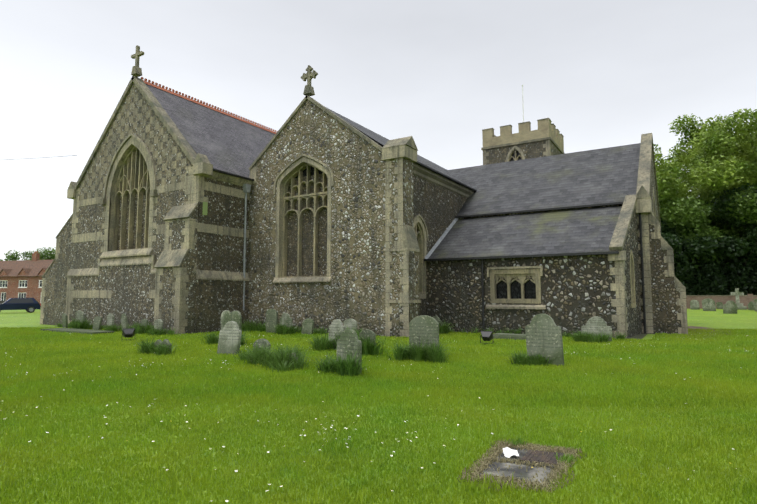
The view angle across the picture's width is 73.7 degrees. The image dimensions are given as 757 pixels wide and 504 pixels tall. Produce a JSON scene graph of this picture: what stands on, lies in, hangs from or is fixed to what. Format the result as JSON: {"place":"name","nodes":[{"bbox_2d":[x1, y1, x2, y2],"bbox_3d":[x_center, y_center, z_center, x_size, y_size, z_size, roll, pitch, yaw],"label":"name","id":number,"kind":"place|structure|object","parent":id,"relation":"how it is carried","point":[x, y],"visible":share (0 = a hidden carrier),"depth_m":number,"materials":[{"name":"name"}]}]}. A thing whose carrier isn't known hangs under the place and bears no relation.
{"place":"outdoors","nodes":[
{"label":"outdoors","id":0,"kind":"place"},
{"bbox_2d":[0,251,52,303],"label":"houses","id":1,"kind":"structure","parent":0,"point":[20,278],"depth_m":78.48,"materials":[{"name":"brick"}]},
{"bbox_2d":[0,307,756,503],"bbox_3d":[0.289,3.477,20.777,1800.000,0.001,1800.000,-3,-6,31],"label":"ground","id":2,"kind":"structure","parent":0,"point":[740,319],"depth_m":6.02,"materials":[{"name":"green plant"}]},
{"bbox_2d":[0,250,21,260],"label":"tree","id":3,"kind":"object","parent":2,"relation":"on","point":[12,256],"depth_m":116.38,"materials":[{"name":"green plant"}]},
{"bbox_2d":[0,298,40,312],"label":"car","id":4,"kind":"object","parent":2,"relation":"on","point":[30,305],"visible":0.98,"depth_m":48.40,"materials":[{"name":"blue paint"}]},
{"bbox_2d":[21,247,55,259],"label":"tree","id":5,"kind":"object","parent":2,"relation":"on","point":[47,255],"depth_m":117.85,"materials":[{"name":"green plant"}]},
{"bbox_2d":[62,313,67,327],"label":"headstone","id":6,"kind":"object","parent":2,"relation":"on","point":[65,319],"visible":0.83,"depth_m":25.78,"materials":[{"name":"grey stone"}]},
{"bbox_2d":[41,328,114,334],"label":"ledger slab","id":7,"kind":"structure","parent":2,"relation":"on","point":[80,331],"depth_m":22.87,"materials":[{"name":"grey stone"}]},
{"bbox_2d":[75,311,85,324],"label":"headstone","id":8,"kind":"object","parent":2,"relation":"on","point":[80,314],"visible":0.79,"depth_m":24.83,"materials":[{"name":"grey stone"}]},
{"bbox_2d":[92,316,101,329],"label":"headstone","id":9,"kind":"object","parent":2,"relation":"on","point":[97,322],"visible":0.83,"depth_m":24.23,"materials":[{"name":"grey stone"}]},
{"bbox_2d":[107,313,113,325],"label":"headstone","id":10,"kind":"object","parent":2,"relation":"on","point":[110,318],"visible":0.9,"depth_m":23.49,"materials":[{"name":"grey stone"}]},
{"bbox_2d":[121,313,127,331],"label":"headstone","id":11,"kind":"object","parent":2,"relation":"on","point":[124,322],"visible":0.85,"depth_m":22.92,"materials":[{"name":"grey stone"}]},
{"bbox_2d":[122,328,134,340],"bbox_3d":[-9.323,3.081,18.834,0.450,0.458,0.350,2,-5,-27],"label":"flood light","id":12,"kind":"object","parent":2,"relation":"on","point":[128,332],"visible":0.79,"depth_m":18.77,"materials":[{"name":"black metal"}]},
{"bbox_2d":[141,319,147,332],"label":"headstone","id":13,"kind":"object","parent":2,"relation":"on","point":[143,321],"visible":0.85,"depth_m":22.25,"materials":[{"name":"grey stone"}]},
{"bbox_2d":[154,319,162,332],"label":"headstone","id":14,"kind":"object","parent":2,"relation":"on","point":[158,323],"visible":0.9,"depth_m":21.51,"materials":[{"name":"grey stone"}]},
{"bbox_2d":[40,45,277,334],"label":"church wing","id":15,"kind":"structure","parent":2,"relation":"on","point":[155,227],"depth_m":25.23,"materials":[{"name":"grey stone"}]},
{"bbox_2d":[154,339,171,352],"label":"headstone","id":16,"kind":"object","parent":2,"relation":"on","point":[166,341],"visible":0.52,"depth_m":14.59,"materials":[{"name":"grey stone"}]},
{"bbox_2d":[217,321,241,354],"bbox_3d":[-4.279,2.515,14.492,0.749,1.045,0.204,-2,-5,23],"label":"headstone","id":17,"kind":"object","parent":2,"relation":"on","point":[230,334],"visible":0.92,"depth_m":14.42,"materials":[{"name":"grey stone"}]},
{"bbox_2d":[221,310,241,336],"bbox_3d":[-5.079,2.649,17.373,1.044,1.270,0.155,-3,-6,34],"label":"headstone","id":18,"kind":"object","parent":2,"relation":"on","point":[228,316],"visible":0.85,"depth_m":17.30,"materials":[{"name":"grey stone"}]},
{"bbox_2d":[253,339,270,351],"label":"headstone","id":19,"kind":"object","parent":2,"relation":"on","point":[260,342],"visible":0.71,"depth_m":13.40,"materials":[{"name":"grey stone"}]},
{"bbox_2d":[266,309,277,332],"bbox_3d":[-4.760,3.134,22.550,0.665,1.186,0.191,-2,-5,25],"label":"headstone","id":20,"kind":"object","parent":2,"relation":"on","point":[271,317],"visible":0.94,"depth_m":22.51,"materials":[{"name":"grey stone"}]},
{"bbox_2d":[280,313,292,328],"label":"headstone","id":21,"kind":"object","parent":2,"relation":"on","point":[286,318],"visible":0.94,"depth_m":22.07,"materials":[{"name":"grey stone"}]},
{"bbox_2d":[286,353,297,364],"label":"headstone","id":22,"kind":"object","parent":2,"relation":"on","point":[296,358],"visible":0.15,"depth_m":11.70,"materials":[{"name":"grey stone"}]},
{"bbox_2d":[301,318,313,334],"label":"headstone","id":23,"kind":"object","parent":2,"relation":"on","point":[307,325],"visible":0.88,"depth_m":21.67,"materials":[{"name":"grey stone"}]},
{"bbox_2d":[328,319,344,348],"bbox_3d":[-1.304,2.619,15.709,0.595,1.045,0.148,-3,-6,34],"label":"headstone","id":24,"kind":"object","parent":2,"relation":"on","point":[336,326],"visible":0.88,"depth_m":15.69,"materials":[{"name":"grey stone"}]},
{"bbox_2d":[55,316,626,376],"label":"long grass","id":25,"kind":"structure","parent":2,"relation":"on","point":[278,361],"depth_m":13.19,"materials":[{"name":"green plant"}]},
{"bbox_2d":[336,329,361,373],"bbox_3d":[-0.640,2.220,11.055,0.728,1.044,0.214,-4,-7,41],"label":"headstone","id":26,"kind":"object","parent":2,"relation":"on","point":[350,341],"visible":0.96,"depth_m":11.02,"materials":[{"name":"grey stone"}]},
{"bbox_2d":[344,319,357,331],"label":"headstone","id":27,"kind":"object","parent":2,"relation":"on","point":[350,323],"visible":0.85,"depth_m":20.51,"materials":[{"name":"grey stone"}]},
{"bbox_2d":[248,65,476,336],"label":"chapel","id":28,"kind":"structure","parent":2,"relation":"on","point":[349,219],"depth_m":23.17,"materials":[{"name":"grey stone"}]},
{"bbox_2d":[54,326,670,338],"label":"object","id":29,"kind":"structure","parent":2,"relation":"on","point":[641,335],"depth_m":20.98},
{"bbox_2d":[359,329,375,343],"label":"headstone","id":30,"kind":"object","parent":2,"relation":"on","point":[368,333],"visible":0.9,"depth_m":14.35,"materials":[{"name":"grey stone"}]},
{"bbox_2d":[2,332,752,501],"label":"daisies","id":31,"kind":"object","parent":2,"relation":"on","point":[275,409],"visible":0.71,"depth_m":6.49,"materials":[{"name":"white plant"}]},
{"bbox_2d":[0,350,756,408],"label":"lawn","id":32,"kind":"structure","parent":2,"relation":"on","point":[46,381],"depth_m":9.82,"materials":[{"name":"green plant"}]},
{"bbox_2d":[0,326,756,354],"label":"lawn","id":33,"kind":"structure","parent":2,"relation":"on","point":[658,340],"depth_m":17.74,"materials":[{"name":"green plant"}]},
{"bbox_2d":[0,331,756,503],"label":"lawn tussocks","id":34,"kind":"object","parent":2,"relation":"on","point":[474,485],"visible":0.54,"depth_m":6.13,"materials":[{"name":"green plant"}]},
{"bbox_2d":[409,315,438,358],"bbox_3d":[1.198,2.298,13.241,0.846,1.262,0.232,-2,-5,27],"label":"headstone","id":35,"kind":"object","parent":2,"relation":"on","point":[423,327],"visible":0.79,"depth_m":13.23,"materials":[{"name":"grey stone"}]},
{"bbox_2d":[432,316,442,327],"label":"headstone","id":36,"kind":"object","parent":2,"relation":"on","point":[437,319],"visible":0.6,"depth_m":22.38,"materials":[{"name":"grey stone"}]},
{"bbox_2d":[480,331,492,344],"bbox_3d":[3.741,2.963,17.456,0.450,0.458,0.350,-2,-5,23],"label":"flood light","id":37,"kind":"object","parent":2,"relation":"on","point":[487,335],"visible":0.79,"depth_m":17.39,"materials":[{"name":"black metal"}]},
{"bbox_2d":[493,333,525,339],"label":"ledger slab","id":38,"kind":"structure","parent":2,"relation":"on","point":[511,336],"depth_m":19.25,"materials":[{"name":"grey stone"}]},
{"bbox_2d":[458,438,586,491],"bbox_3d":[1.448,2.139,5.044,1.064,0.079,1.711,-3,-6,31],"label":"grave slab","id":39,"kind":"object","parent":2,"relation":"on","point":[550,457],"visible":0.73,"depth_m":4.96,"materials":[{"name":"stone"}]},
{"bbox_2d":[503,447,518,457],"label":"paper litter","id":40,"kind":"object","parent":39,"relation":"on","point":[508,452],"visible":1,"depth_m":5.30,"materials":[{"name":"white paper"}]},
{"bbox_2d":[461,439,581,492],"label":"dry grass","id":41,"kind":"structure","parent":39,"relation":"on","point":[488,459],"depth_m":4.94,"materials":[{"name":"beige plant"}]},
{"bbox_2d":[505,437,577,464],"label":"slab tufts","id":42,"kind":"object","parent":39,"relation":"on","point":[563,458],"visible":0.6,"depth_m":5.15,"materials":[{"name":"green plant"}]},
{"bbox_2d":[424,194,641,338],"bbox_3d":[7.013,0.555,23.466,8.910,6.282,4.083,-3,-6,31],"label":"church annex","id":43,"kind":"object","parent":2,"relation":"on","point":[567,271],"visible":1,"depth_m":22.16,"materials":[{"name":"grey stone"}]},
{"bbox_2d":[525,314,563,365],"bbox_3d":[4.070,2.186,12.373,0.921,1.337,0.220,-3,-6,34],"label":"headstone","id":44,"kind":"object","parent":2,"relation":"on","point":[543,334],"visible":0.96,"depth_m":12.32,"materials":[{"name":"grey stone"}]},
{"bbox_2d":[445,133,687,333],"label":"church wing","id":45,"kind":"structure","parent":2,"relation":"on","point":[609,176],"depth_m":26.08,"materials":[{"name":"grey stone"}]},
{"bbox_2d":[581,316,611,341],"bbox_3d":[7.913,2.856,18.340,1.025,1.021,0.203,-2,-5,21],"label":"headstone","id":46,"kind":"object","parent":2,"relation":"on","point":[595,324],"visible":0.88,"depth_m":18.31,"materials":[{"name":"grey stone"}]},
{"bbox_2d":[653,144,708,219],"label":"tree","id":47,"kind":"object","parent":2,"relation":"on","point":[672,185],"depth_m":67.79,"materials":[{"name":"green plant"}]},
{"bbox_2d":[690,300,699,309],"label":"headstone","id":48,"kind":"object","parent":2,"relation":"on","point":[694,304],"visible":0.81,"depth_m":59.86,"materials":[{"name":"grey stone"}]},
{"bbox_2d":[659,196,730,266],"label":"tree","id":49,"kind":"object","parent":2,"relation":"on","point":[686,215],"depth_m":65.52,"materials":[{"name":"green plant"}]},
{"bbox_2d":[660,217,751,279],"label":"tree","id":50,"kind":"object","parent":2,"relation":"on","point":[733,247],"depth_m":64.77,"materials":[{"name":"green plant"}]},
{"bbox_2d":[660,183,756,265],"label":"tree","id":51,"kind":"object","parent":2,"relation":"on","point":[732,221],"depth_m":66.26,"materials":[{"name":"green plant"}]},
{"bbox_2d":[702,298,715,310],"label":"headstone","id":52,"kind":"object","parent":2,"relation":"on","point":[708,304],"visible":0.83,"depth_m":54.05,"materials":[{"name":"grey stone"}]},
{"bbox_2d":[688,326,731,337],"bbox_3d":[15.352,3.716,23.611,2.060,0.001,9.219,-3,-6,31],"label":"earth patch","id":53,"kind":"object","parent":2,"relation":"on","point":[696,327],"visible":0.27,"depth_m":25.71,"materials":[{"name":"brown soil"}]},
{"bbox_2d":[664,108,756,270],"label":"tree","id":54,"kind":"object","parent":2,"relation":"on","point":[683,157],"depth_m":67.14,"materials":[{"name":"green plant"}]},
{"bbox_2d":[668,113,756,222],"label":"tree","id":55,"kind":"object","parent":2,"relation":"on","point":[681,125],"depth_m":76.66,"materials":[{"name":"green plant"}]},
{"bbox_2d":[698,201,726,236],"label":"tree","id":56,"kind":"object","parent":2,"relation":"on","point":[712,213],"depth_m":68.76,"materials":[{"name":"green plant"}]},
{"bbox_2d":[674,251,756,294],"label":"shrubbery","id":57,"kind":"object","parent":2,"relation":"on","point":[732,276],"visible":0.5,"depth_m":66.50,"materials":[{"name":"green plant"}]},
{"bbox_2d":[716,302,722,308],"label":"headstone","id":58,"kind":"object","parent":2,"relation":"on","point":[719,305],"visible":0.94,"depth_m":62.02,"materials":[{"name":"grey stone"}]},
{"bbox_2d":[686,294,756,308],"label":"boundary wall","id":59,"kind":"structure","parent":2,"relation":"on","point":[745,300],"depth_m":62.62,"materials":[{"name":"stone"}]},
{"bbox_2d":[686,132,756,201],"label":"tree","id":60,"kind":"object","parent":2,"relation":"on","point":[748,174],"depth_m":66.78,"materials":[{"name":"green plant"}]},
{"bbox_2d":[690,186,756,258],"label":"tree","id":61,"kind":"object","parent":2,"relation":"on","point":[726,229],"visible":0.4,"depth_m":65.80,"materials":[{"name":"green plant"}]},
{"bbox_2d":[723,300,737,313],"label":"headstone","id":62,"kind":"object","parent":2,"relation":"on","point":[730,307],"visible":0.98,"depth_m":46.36,"materials":[{"name":"grey stone"}]},
{"bbox_2d":[731,288,746,309],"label":"grave cross","id":63,"kind":"object","parent":2,"relation":"on","point":[736,293],"visible":0.71,"depth_m":59.65,"materials":[{"name":"grey stone"}]},
{"bbox_2d":[748,301,754,309],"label":"headstone","id":64,"kind":"object","parent":2,"relation":"on","point":[751,305],"visible":0.6,"depth_m":57.60,"materials":[{"name":"grey stone"}]},
{"bbox_2d":[753,299,756,311],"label":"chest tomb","id":65,"kind":"object","parent":2,"relation":"on","point":[755,300],"visible":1,"depth_m":52.27,"materials":[{"name":"grey stone"}]},
{"bbox_2d":[0,0,756,260],"label":"sky","id":66,"kind":"structure","parent":0,"point":[439,74],"materials":[{"name":"white"}]},
{"bbox_2d":[481,85,564,164],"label":"tower","id":67,"kind":"structure","parent":0,"point":[546,138],"depth_m":45.24,"materials":[{"name":"grey stone"}]}
]}

